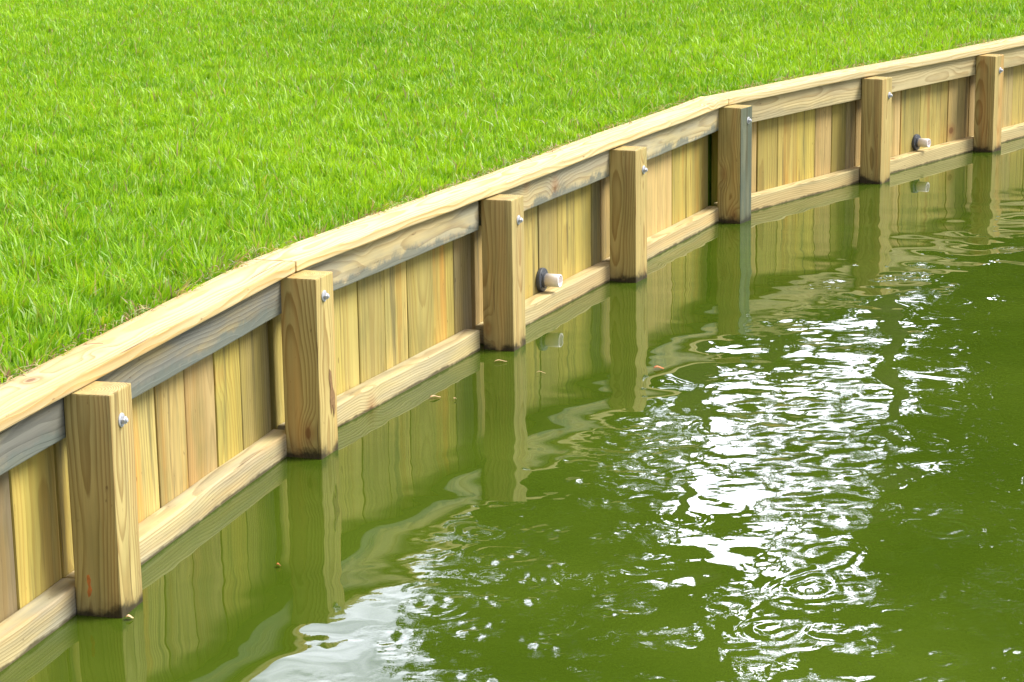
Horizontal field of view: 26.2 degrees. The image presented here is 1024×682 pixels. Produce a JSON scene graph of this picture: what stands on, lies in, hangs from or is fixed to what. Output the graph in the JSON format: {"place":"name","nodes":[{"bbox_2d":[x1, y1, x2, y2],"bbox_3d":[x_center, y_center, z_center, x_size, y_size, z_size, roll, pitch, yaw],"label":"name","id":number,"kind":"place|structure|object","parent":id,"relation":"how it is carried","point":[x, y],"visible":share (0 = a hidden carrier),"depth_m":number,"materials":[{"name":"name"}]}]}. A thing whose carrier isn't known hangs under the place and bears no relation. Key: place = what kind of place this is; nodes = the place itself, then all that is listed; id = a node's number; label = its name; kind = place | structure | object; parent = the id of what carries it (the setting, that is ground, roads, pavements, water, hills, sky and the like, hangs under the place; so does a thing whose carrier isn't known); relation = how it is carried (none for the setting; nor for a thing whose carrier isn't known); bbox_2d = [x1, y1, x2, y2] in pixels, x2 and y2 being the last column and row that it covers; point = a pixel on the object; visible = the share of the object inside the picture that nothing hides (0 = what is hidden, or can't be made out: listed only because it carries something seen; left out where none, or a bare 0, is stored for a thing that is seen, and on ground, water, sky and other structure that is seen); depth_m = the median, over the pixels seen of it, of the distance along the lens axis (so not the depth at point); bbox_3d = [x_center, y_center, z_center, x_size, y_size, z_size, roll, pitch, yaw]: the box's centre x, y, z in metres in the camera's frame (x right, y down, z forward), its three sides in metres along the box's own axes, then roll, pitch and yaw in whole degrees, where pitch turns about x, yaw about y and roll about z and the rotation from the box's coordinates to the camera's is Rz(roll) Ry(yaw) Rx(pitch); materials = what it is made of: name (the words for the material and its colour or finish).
{"place":"outdoors","nodes":[
{"label":"outdoors","id":0,"kind":"place"},
{"bbox_2d":[3,7,838,371],"bbox_3d":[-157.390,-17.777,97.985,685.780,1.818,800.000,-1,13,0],"label":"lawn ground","id":1,"kind":"structure","parent":0,"point":[595,131],"depth_m":11.71,"materials":[{"name":"soil"}]},
{"bbox_2d":[0,35,1023,671],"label":"retaining wall","id":2,"kind":"structure","parent":1,"relation":"on","point":[128,449],"depth_m":7.93,"materials":[{"name":"brown wood"}]},
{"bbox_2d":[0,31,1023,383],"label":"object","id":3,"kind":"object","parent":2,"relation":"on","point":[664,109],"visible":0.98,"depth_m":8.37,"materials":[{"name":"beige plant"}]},
{"bbox_2d":[536,268,562,291],"bbox_3d":[0.166,-0.261,9.464,0.091,0.104,0.104,5,14,22],"label":"drain outlet","id":4,"kind":"object","parent":2,"relation":"attached to","point":[544,279],"visible":1,"depth_m":9.44,"materials":[{"name":"grey plastic"}]},
{"bbox_2d":[912,134,930,149],"bbox_3d":[2.506,-1.212,13.456,0.091,0.098,0.098,9,16,36],"label":"drain outlet","id":5,"kind":"object","parent":2,"relation":"attached to","point":[918,141],"visible":1,"depth_m":13.44,"materials":[{"name":"grey plastic"}]},
{"bbox_2d":[0,137,1023,681],"bbox_3d":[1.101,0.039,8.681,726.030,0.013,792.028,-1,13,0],"label":"pond water","id":6,"kind":"structure","parent":0,"point":[798,457],"depth_m":6.78,"materials":[{"name":"green liquid"}]},
{"bbox_2d":[0,0,1023,383],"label":"lawn grass","id":7,"kind":"structure","parent":0,"point":[352,108],"depth_m":11.58,"materials":[{"name":"green plant"}]}
]}

